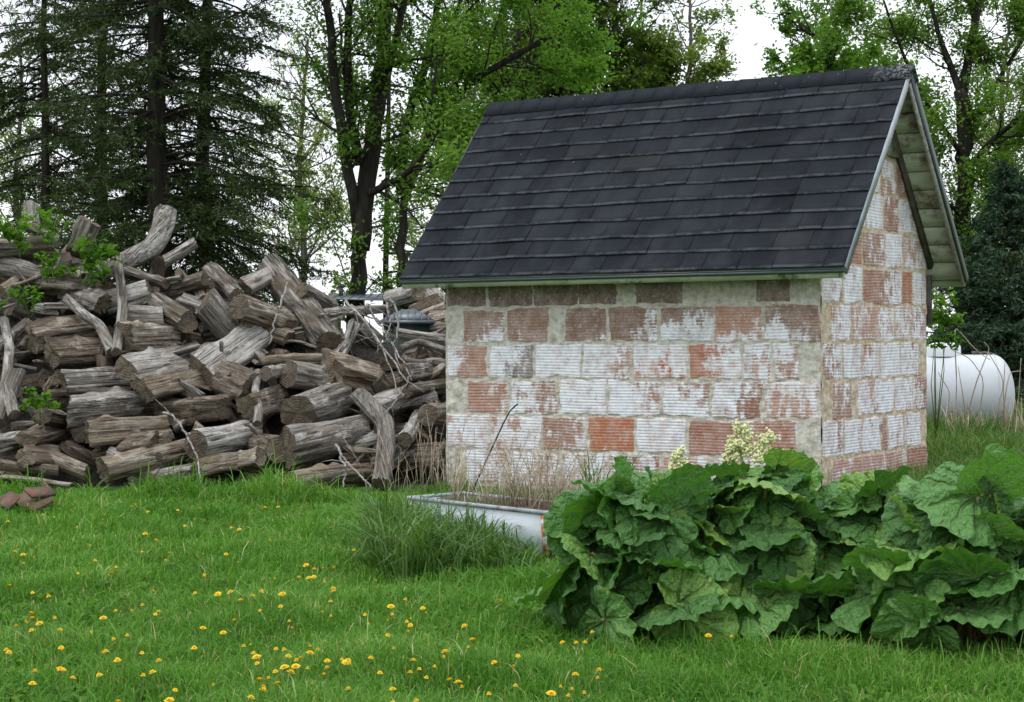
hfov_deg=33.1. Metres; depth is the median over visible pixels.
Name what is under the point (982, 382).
dry cane
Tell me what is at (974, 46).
maple tree
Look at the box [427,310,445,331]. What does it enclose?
log
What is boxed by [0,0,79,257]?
leafy tree
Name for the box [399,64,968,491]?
tile block shed
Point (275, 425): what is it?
bark litter
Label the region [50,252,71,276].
log
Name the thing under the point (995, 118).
leafy tree
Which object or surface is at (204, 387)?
wood scrap
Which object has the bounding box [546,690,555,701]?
dandelion
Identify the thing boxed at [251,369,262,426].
log
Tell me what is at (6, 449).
wood scrap
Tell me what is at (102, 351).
wood scrap
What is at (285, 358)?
log
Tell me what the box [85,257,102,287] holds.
log
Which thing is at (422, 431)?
log
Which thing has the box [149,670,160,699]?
dandelion
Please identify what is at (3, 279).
log
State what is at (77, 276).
log
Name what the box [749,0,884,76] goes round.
leafy tree
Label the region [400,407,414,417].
log
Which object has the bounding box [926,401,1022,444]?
field grass
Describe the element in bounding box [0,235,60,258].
log
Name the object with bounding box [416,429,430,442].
wood scrap
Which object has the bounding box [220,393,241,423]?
log
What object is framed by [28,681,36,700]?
dandelion
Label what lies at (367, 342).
log
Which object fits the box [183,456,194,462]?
log
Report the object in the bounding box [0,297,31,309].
wood scrap
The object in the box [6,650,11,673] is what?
dandelion
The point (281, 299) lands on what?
bare branch
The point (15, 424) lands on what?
wood scrap
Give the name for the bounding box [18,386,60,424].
leafy sprig
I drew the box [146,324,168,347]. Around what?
log
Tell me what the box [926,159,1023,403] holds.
spruce tree
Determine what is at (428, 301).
log
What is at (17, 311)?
log
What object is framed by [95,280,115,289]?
log
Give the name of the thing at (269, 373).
log
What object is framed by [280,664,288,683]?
dandelion
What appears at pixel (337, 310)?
log
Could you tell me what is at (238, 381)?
log
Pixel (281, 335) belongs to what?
log
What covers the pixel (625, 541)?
rhubarb plant
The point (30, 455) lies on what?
log
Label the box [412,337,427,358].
wood scrap
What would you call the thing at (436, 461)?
dry weed
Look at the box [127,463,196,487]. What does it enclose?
log
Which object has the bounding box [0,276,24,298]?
log
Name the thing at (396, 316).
bare branch
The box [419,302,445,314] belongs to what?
log
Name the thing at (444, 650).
dandelion
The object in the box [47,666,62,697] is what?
dandelion
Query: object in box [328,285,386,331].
metal shelter
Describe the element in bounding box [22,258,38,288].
log
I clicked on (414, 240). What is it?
leafy tree
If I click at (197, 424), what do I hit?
log
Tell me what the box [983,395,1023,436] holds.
dry weed
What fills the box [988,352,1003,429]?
dry cane
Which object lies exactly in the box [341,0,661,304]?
maple tree
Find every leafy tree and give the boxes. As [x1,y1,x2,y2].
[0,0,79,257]
[226,5,364,280]
[371,0,507,292]
[394,0,609,199]
[468,0,655,127]
[546,0,703,96]
[644,0,744,86]
[697,41,772,80]
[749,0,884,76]
[848,26,953,294]
[940,0,1023,259]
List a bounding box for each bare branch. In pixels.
[154,398,200,481]
[269,282,288,343]
[318,299,390,330]
[322,443,354,487]
[329,303,392,321]
[334,456,371,491]
[345,299,423,392]
[349,304,398,393]
[361,303,411,380]
[369,296,401,337]
[375,299,401,372]
[379,371,412,416]
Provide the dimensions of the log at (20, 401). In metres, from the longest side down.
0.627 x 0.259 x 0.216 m
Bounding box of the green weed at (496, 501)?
[475,498,521,506]
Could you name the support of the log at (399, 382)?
on the bark litter
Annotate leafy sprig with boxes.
[0,214,32,257]
[0,284,44,317]
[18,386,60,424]
[19,207,72,249]
[34,248,78,281]
[71,233,122,285]
[926,287,967,437]
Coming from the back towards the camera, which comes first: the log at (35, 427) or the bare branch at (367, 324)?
the bare branch at (367, 324)
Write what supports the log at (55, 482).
on the ground at (404, 486)
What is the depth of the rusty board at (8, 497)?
12.83 m
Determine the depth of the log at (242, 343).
16.40 m
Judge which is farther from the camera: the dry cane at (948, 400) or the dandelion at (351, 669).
the dry cane at (948, 400)
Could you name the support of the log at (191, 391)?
on the log
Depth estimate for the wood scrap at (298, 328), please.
16.90 m
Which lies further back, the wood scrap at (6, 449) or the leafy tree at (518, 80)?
the leafy tree at (518, 80)
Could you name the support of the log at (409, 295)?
on the log at (407, 305)
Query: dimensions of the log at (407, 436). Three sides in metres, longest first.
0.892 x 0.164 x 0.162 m
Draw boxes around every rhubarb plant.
[513,455,740,656]
[668,418,856,644]
[774,465,911,634]
[816,443,1023,651]
[1002,495,1023,642]
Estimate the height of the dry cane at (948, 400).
0.666 m
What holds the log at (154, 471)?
on the log at (189, 469)
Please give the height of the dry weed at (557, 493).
0.434 m
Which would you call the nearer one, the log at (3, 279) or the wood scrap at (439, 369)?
the wood scrap at (439, 369)
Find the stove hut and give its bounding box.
[378,308,436,350]
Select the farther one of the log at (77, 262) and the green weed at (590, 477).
the log at (77, 262)
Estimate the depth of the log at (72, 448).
15.61 m
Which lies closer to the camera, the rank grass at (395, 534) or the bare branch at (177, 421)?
the rank grass at (395, 534)
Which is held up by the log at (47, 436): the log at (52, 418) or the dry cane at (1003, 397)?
the log at (52, 418)
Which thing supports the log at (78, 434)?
on the log
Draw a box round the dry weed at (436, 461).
[413,409,478,493]
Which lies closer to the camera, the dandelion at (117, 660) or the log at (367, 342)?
the dandelion at (117, 660)
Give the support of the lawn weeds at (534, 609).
on the ground at (404, 486)
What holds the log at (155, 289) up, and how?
on the bark litter
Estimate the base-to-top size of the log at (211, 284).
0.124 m
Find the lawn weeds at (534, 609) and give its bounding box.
[0,499,1023,701]
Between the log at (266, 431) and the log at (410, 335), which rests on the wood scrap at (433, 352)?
the log at (410, 335)
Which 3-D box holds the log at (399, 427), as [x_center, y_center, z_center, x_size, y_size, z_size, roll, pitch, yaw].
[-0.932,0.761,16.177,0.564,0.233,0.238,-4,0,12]
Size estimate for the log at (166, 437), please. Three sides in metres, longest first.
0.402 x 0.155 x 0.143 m
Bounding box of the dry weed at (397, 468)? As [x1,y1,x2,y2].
[341,430,444,494]
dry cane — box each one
[938,372,949,424]
[952,350,983,429]
[954,329,989,429]
[958,367,967,426]
[964,342,988,426]
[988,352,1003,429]
[1001,371,1018,431]
[1003,365,1006,426]
[1016,361,1020,430]
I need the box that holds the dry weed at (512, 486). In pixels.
[465,429,586,508]
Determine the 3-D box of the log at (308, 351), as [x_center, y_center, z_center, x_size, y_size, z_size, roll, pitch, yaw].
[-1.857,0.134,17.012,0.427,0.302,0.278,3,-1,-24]
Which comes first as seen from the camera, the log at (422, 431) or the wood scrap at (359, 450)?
the wood scrap at (359, 450)
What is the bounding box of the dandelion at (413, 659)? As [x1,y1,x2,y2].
[411,658,416,687]
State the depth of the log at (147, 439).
15.37 m
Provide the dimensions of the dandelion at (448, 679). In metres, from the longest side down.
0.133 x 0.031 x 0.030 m
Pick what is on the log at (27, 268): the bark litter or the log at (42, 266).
the log at (42, 266)
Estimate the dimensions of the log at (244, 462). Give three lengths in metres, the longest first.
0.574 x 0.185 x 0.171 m
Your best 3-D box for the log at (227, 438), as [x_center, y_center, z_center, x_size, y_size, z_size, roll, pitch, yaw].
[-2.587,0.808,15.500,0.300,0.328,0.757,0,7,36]
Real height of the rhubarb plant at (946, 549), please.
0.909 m
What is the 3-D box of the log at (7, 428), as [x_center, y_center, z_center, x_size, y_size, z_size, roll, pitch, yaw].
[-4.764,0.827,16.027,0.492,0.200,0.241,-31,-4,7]
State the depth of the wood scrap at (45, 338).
16.32 m
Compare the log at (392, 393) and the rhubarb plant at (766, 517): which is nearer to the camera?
the rhubarb plant at (766, 517)
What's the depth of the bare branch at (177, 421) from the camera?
15.30 m
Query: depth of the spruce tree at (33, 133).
30.52 m
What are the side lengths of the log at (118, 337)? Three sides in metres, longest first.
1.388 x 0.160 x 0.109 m
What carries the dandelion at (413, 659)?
on the ground at (404, 486)
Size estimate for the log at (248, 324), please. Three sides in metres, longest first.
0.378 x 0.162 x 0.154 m
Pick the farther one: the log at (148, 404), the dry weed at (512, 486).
the log at (148, 404)
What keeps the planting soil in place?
in the enamel trough
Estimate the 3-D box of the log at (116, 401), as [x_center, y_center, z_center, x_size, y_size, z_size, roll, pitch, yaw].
[-3.743,0.510,15.830,0.794,0.362,0.306,-5,3,-33]
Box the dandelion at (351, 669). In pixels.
[345,658,356,689]
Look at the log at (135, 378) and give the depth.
16.04 m
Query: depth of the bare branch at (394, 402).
15.91 m
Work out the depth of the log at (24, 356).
16.67 m
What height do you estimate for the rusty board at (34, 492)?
0.072 m
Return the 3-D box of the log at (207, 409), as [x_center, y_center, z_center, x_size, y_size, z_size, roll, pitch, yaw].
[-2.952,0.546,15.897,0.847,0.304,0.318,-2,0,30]
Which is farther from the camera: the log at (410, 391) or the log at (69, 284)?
the log at (69, 284)
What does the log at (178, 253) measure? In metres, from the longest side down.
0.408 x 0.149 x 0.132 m
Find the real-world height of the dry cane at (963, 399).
0.725 m
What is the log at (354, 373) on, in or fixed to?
on the bark litter
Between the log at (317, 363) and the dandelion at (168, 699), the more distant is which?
the log at (317, 363)
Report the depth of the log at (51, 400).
16.26 m
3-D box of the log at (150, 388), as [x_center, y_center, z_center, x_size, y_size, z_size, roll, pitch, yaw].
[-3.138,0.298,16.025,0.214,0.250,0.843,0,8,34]
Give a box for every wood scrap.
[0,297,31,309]
[0,330,18,360]
[0,446,22,453]
[10,421,34,428]
[11,273,41,286]
[13,265,31,287]
[13,363,36,370]
[42,335,49,343]
[98,343,106,355]
[166,275,182,282]
[200,384,211,390]
[219,341,223,351]
[251,358,260,364]
[286,339,317,347]
[291,326,303,330]
[295,318,300,330]
[353,447,375,453]
[353,453,365,463]
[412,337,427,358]
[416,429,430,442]
[424,347,442,358]
[425,363,445,380]
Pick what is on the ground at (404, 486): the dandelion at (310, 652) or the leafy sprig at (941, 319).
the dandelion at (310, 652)
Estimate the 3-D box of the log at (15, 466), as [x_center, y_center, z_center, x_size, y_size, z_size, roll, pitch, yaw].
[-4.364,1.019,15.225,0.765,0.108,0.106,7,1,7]
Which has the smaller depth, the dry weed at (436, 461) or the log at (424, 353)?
the dry weed at (436, 461)
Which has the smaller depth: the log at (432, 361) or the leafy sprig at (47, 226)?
the log at (432, 361)
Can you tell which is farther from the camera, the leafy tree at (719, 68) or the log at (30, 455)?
the leafy tree at (719, 68)
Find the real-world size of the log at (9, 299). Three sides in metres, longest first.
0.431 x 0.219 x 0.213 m
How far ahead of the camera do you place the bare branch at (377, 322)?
16.77 m
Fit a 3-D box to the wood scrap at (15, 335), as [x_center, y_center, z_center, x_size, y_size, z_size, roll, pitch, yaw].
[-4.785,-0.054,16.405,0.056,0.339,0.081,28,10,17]
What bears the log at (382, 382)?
on the bark litter
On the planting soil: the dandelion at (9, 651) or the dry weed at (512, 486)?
the dry weed at (512, 486)
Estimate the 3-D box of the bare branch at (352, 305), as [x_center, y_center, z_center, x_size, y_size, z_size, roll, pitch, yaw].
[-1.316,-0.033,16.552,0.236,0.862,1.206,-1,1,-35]
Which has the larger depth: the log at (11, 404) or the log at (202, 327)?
the log at (202, 327)
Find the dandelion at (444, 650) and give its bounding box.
[441,649,449,688]
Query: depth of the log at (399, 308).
19.68 m
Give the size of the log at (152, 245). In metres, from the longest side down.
1.166 x 0.383 x 0.328 m
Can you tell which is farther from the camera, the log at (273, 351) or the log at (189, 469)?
the log at (273, 351)
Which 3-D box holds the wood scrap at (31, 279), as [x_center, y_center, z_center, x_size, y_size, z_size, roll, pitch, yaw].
[-4.777,-0.709,17.039,0.369,0.070,0.069,-18,5,-14]
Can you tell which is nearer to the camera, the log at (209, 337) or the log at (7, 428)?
the log at (7, 428)
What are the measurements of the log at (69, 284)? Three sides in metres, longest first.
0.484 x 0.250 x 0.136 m
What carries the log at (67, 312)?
on the log
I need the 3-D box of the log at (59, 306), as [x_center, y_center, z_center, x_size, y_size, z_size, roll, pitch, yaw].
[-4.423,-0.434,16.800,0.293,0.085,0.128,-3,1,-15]
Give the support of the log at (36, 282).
on the log at (97, 300)
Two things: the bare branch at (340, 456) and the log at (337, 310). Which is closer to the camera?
the bare branch at (340, 456)
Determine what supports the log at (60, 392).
on the log at (116, 401)
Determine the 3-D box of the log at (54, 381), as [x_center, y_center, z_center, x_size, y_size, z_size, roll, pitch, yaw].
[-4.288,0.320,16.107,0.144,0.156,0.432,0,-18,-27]
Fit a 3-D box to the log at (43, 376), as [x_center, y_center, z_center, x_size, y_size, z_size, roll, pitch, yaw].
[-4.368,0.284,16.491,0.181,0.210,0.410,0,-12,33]
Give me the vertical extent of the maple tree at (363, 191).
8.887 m
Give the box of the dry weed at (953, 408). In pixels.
[934,402,996,437]
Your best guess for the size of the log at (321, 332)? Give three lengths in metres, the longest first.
1.498 x 0.326 x 0.307 m
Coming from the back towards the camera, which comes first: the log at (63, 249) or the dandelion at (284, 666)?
the log at (63, 249)
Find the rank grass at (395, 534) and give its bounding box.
[298,478,546,584]
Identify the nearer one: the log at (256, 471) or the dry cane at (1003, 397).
the log at (256, 471)
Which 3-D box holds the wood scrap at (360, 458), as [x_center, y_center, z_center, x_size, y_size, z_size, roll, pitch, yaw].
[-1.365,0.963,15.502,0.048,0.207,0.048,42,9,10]
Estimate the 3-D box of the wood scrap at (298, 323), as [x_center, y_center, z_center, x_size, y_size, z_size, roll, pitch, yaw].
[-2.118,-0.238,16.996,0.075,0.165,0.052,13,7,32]
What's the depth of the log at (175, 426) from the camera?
15.81 m
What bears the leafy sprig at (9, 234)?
on the log at (8, 249)
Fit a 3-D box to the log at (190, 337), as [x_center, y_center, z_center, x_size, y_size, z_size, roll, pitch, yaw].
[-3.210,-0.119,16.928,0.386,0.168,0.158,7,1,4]
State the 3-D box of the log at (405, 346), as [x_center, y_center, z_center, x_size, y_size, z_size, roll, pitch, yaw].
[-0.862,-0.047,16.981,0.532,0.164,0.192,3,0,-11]
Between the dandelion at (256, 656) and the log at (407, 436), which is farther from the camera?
the log at (407, 436)
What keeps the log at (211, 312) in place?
on the log
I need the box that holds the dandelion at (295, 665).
[292,663,299,683]
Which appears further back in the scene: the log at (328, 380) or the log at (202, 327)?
the log at (202, 327)
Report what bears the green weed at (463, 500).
on the planting soil
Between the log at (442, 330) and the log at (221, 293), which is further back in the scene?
the log at (442, 330)
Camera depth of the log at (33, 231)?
17.49 m
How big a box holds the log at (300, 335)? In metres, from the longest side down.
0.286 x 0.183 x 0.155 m
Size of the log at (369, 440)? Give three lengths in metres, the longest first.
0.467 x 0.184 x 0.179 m
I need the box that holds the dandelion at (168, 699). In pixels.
[164,697,173,701]
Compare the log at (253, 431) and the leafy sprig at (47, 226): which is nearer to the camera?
the log at (253, 431)
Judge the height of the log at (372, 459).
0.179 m
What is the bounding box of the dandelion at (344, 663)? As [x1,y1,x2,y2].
[342,660,350,681]
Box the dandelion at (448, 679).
[447,678,454,700]
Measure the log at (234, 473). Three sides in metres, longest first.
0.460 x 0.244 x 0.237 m
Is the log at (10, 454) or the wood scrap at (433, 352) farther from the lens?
the wood scrap at (433, 352)
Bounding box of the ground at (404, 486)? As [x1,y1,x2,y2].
[0,340,1022,701]
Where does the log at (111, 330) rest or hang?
on the bark litter
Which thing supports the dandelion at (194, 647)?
on the ground at (404, 486)
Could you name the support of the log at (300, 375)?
on the log
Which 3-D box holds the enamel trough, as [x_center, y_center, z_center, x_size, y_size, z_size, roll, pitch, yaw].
[-0.058,1.084,10.784,0.491,0.300,1.351,-1,1,-41]
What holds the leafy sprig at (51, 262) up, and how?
on the log at (69, 284)
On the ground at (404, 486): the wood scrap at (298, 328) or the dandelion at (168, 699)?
the dandelion at (168, 699)
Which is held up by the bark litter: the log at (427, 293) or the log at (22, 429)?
the log at (22, 429)
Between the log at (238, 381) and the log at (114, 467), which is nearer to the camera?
the log at (114, 467)
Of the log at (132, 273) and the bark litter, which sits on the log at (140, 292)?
the log at (132, 273)
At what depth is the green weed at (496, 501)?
10.73 m
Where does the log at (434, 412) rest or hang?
on the log at (399, 427)
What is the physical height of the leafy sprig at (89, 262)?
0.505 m
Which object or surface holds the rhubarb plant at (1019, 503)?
on the ground at (404, 486)
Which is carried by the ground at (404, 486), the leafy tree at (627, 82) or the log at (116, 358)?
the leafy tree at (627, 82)
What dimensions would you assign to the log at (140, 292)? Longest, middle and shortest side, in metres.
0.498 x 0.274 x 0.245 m
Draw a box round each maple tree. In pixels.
[263,0,499,331]
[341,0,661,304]
[791,0,1023,314]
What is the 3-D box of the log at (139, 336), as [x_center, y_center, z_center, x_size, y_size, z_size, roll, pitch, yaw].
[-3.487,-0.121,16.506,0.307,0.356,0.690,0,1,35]
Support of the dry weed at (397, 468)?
on the ground at (404, 486)
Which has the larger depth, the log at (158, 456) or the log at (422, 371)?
the log at (422, 371)
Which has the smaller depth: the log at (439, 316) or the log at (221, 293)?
the log at (221, 293)
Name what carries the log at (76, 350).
on the log
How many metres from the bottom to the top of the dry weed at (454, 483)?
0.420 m
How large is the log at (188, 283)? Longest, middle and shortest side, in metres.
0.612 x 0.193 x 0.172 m
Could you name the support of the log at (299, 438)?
on the log at (320, 461)
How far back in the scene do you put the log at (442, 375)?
16.84 m
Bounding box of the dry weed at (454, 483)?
[434,438,491,499]
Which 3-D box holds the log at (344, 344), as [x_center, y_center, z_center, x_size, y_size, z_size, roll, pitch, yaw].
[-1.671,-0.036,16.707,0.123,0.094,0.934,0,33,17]
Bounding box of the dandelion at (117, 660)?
[114,658,120,678]
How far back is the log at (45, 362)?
16.66 m
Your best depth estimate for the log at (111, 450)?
15.38 m
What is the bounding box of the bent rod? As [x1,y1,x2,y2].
[472,403,517,491]
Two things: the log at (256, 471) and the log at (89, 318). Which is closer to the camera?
the log at (256, 471)
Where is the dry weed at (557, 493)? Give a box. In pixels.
[519,445,611,509]
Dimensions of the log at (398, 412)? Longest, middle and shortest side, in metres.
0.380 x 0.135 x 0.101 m
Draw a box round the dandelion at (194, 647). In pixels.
[191,645,197,672]
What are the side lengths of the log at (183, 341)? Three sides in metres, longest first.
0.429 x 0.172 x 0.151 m
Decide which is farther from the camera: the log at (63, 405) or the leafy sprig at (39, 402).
the log at (63, 405)
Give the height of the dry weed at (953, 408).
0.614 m
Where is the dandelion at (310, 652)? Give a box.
[304,650,313,679]
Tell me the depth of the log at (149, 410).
16.20 m
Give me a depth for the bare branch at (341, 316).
16.99 m
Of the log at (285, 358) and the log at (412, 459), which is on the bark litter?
the log at (412, 459)
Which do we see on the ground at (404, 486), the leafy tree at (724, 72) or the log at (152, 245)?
the leafy tree at (724, 72)
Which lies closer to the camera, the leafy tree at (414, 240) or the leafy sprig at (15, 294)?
the leafy sprig at (15, 294)
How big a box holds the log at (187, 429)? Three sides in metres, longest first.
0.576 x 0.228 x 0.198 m
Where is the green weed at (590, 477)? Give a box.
[561,439,641,488]
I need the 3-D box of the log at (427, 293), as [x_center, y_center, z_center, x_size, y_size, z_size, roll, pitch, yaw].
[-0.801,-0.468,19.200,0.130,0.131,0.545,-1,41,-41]
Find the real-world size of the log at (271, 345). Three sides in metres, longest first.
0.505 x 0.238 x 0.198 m
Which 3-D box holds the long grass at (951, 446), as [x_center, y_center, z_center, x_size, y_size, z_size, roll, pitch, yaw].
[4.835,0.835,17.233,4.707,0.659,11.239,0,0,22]
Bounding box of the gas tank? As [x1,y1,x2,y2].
[926,342,1014,427]
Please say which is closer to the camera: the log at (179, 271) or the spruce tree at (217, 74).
the log at (179, 271)
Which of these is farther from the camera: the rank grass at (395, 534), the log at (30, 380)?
the log at (30, 380)
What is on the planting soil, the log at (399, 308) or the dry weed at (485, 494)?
the dry weed at (485, 494)
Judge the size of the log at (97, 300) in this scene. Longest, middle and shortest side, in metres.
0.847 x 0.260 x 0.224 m
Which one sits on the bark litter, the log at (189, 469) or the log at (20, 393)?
the log at (20, 393)
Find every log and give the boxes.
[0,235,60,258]
[0,257,48,284]
[0,276,7,283]
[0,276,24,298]
[0,296,29,313]
[0,316,19,419]
[0,318,30,352]
[0,346,20,357]
[0,367,25,424]
[0,424,25,432]
[0,430,22,449]
[0,446,23,459]
[0,459,58,475]
[0,474,72,486]
[2,458,29,476]
[4,303,29,319]
[14,351,43,363]
[15,443,60,467]
[16,428,64,437]
[17,221,50,235]
[17,318,39,350]
[17,386,23,400]
[17,428,64,445]
[18,396,37,415]
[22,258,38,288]
[22,369,59,393]
[23,200,39,223]
[24,315,95,354]
[27,411,66,430]
[29,303,60,316]
[31,413,69,432]
[33,278,56,289]
[34,396,58,408]
[35,409,66,429]
[37,368,54,387]
[38,262,50,274]
[39,277,87,290]
[42,358,55,369]
[42,373,61,397]
[43,303,69,309]
[44,289,58,298]
[44,335,112,369]
[47,386,133,397]
[49,264,85,278]
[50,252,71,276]
[50,450,89,480]
[54,366,131,397]
[56,397,67,412]
[57,300,75,315]
[58,287,112,315]
[58,438,96,470]
[61,244,74,258]
[62,294,112,356]
[65,215,100,259]
[66,385,145,428]
[70,257,91,271]
[70,425,86,442]
[83,415,174,447]
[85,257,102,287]
[85,309,109,319]
[91,430,158,461]
[94,204,176,281]
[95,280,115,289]
[95,326,114,337]
[95,355,112,366]
[95,438,187,482]
[106,280,153,314]
[106,446,120,455]
[111,253,127,356]
[113,350,131,366]
[114,320,181,351]
[115,345,188,381]
[123,265,169,289]
[127,305,163,324]
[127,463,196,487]
[130,361,189,391]
[137,368,204,402]
[137,466,166,479]
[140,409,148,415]
[144,395,173,408]
[144,406,154,415]
[146,291,197,333]
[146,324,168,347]
[149,256,166,287]
[151,393,234,425]
[153,287,174,300]
[153,452,162,461]
[158,410,193,433]
[158,431,172,443]
[160,271,208,297]
[162,237,197,267]
[170,419,186,433]
[172,461,191,465]
[173,341,200,358]
[175,267,193,292]
[175,292,201,314]
[178,379,204,397]
[179,330,203,344]
[180,338,187,344]
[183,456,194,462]
[185,418,262,459]
[188,322,273,385]
[191,452,257,477]
[192,278,214,290]
[193,420,204,428]
[194,288,238,339]
[194,289,208,299]
[197,302,229,332]
[201,261,244,300]
[203,332,217,342]
[208,274,259,301]
[209,360,264,405]
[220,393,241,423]
[223,447,266,472]
[225,472,240,475]
[229,294,297,328]
[236,384,288,421]
[238,267,271,295]
[238,467,269,485]
[239,414,270,433]
[242,321,253,327]
[244,423,259,435]
[245,433,285,462]
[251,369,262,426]
[254,349,267,358]
[256,253,344,352]
[258,353,322,364]
[259,346,290,367]
[259,363,285,381]
[260,462,287,475]
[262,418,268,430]
[263,327,294,345]
[268,378,278,386]
[269,343,278,347]
[279,362,320,383]
[280,360,328,389]
[280,414,372,469]
[281,382,353,424]
[287,462,373,488]
[293,330,306,344]
[295,282,338,308]
[301,376,334,392]
[305,349,313,352]
[315,459,327,464]
[321,348,392,395]
[322,319,354,372]
[323,304,385,317]
[337,430,376,456]
[338,321,360,353]
[342,444,366,462]
[342,453,370,463]
[350,387,395,490]
[352,315,383,348]
[359,386,438,418]
[368,417,373,429]
[368,454,403,466]
[370,372,393,393]
[379,357,398,371]
[382,293,405,310]
[383,287,425,307]
[386,371,414,386]
[390,406,408,418]
[393,443,404,468]
[394,327,445,345]
[394,422,442,442]
[396,441,445,472]
[397,409,422,447]
[398,338,445,353]
[398,362,438,382]
[400,298,423,306]
[400,354,445,365]
[400,378,445,399]
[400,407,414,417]
[400,447,416,459]
[403,347,435,358]
[409,293,440,310]
[409,399,434,408]
[412,427,426,443]
[417,402,445,426]
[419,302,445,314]
[424,290,434,297]
[425,288,444,301]
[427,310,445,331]
[431,346,445,358]
[436,326,445,333]
[437,370,445,378]
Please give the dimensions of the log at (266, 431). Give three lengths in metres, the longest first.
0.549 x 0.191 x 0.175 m
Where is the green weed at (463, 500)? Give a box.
[446,493,490,501]
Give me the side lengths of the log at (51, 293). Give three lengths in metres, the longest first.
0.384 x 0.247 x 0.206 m
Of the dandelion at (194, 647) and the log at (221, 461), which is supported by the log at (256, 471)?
the log at (221, 461)
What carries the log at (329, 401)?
on the log
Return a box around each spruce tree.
[0,0,143,269]
[0,0,234,283]
[0,0,322,304]
[61,0,342,303]
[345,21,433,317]
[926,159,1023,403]
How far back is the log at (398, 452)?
15.46 m
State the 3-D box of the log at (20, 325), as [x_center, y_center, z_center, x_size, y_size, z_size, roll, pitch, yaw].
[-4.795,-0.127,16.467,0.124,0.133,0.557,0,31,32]
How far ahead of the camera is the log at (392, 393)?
16.16 m
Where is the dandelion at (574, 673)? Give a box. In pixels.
[571,672,578,699]
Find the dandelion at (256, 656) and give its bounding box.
[252,654,260,676]
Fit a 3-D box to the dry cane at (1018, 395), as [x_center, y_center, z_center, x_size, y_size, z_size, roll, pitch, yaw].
[5.459,0.509,18.581,0.021,0.868,0.112,0,0,-14]
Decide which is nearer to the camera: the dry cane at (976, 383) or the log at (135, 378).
the log at (135, 378)
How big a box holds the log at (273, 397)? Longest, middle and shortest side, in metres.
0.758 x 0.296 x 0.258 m
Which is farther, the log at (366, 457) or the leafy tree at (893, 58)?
the leafy tree at (893, 58)
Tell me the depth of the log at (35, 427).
15.72 m
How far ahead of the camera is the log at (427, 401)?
16.30 m
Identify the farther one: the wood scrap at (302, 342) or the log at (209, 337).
the log at (209, 337)
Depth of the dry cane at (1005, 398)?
18.63 m
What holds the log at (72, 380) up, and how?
on the log at (60, 392)
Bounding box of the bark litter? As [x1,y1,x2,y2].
[0,261,446,485]
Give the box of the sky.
[0,0,1023,341]
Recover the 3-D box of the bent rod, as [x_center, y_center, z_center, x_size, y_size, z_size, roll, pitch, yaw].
[-0.126,0.678,11.807,0.374,0.633,0.028,0,0,-25]
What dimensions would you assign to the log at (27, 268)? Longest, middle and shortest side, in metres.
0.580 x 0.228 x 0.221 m
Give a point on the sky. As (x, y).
(752, 29)
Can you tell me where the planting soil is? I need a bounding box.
[436,494,550,510]
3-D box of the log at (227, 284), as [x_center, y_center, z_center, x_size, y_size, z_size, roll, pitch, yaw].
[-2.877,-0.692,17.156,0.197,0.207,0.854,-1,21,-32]
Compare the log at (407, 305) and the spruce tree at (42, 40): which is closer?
the log at (407, 305)
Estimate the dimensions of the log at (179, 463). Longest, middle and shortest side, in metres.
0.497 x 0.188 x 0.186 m
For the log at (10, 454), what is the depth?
15.64 m
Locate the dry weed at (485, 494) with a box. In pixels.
[455,463,540,505]
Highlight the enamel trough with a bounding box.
[407,491,559,559]
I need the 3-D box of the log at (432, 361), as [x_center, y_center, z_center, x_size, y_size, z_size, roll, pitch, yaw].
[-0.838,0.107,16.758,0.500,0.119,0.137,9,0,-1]
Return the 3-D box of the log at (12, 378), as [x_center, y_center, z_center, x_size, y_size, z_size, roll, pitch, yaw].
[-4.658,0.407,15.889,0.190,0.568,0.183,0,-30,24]
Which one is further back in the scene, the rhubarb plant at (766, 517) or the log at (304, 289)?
the log at (304, 289)
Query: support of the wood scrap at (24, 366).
on the log at (30, 380)
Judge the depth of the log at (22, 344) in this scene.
16.83 m
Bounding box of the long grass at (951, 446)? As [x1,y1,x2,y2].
[866,393,1023,492]
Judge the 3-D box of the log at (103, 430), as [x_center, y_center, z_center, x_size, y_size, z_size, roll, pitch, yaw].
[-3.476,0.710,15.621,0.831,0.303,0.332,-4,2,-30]
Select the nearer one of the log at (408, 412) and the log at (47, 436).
the log at (47, 436)
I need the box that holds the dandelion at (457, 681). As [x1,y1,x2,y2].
[454,680,461,700]
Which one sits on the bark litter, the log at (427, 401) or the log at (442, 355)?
the log at (442, 355)
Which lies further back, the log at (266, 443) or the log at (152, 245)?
the log at (152, 245)
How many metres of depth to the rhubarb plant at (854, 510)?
7.61 m
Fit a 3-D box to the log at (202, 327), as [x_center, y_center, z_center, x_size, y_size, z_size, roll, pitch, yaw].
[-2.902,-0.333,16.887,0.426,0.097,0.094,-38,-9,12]
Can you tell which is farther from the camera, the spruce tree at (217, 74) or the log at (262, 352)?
the spruce tree at (217, 74)
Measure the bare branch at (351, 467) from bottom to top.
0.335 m

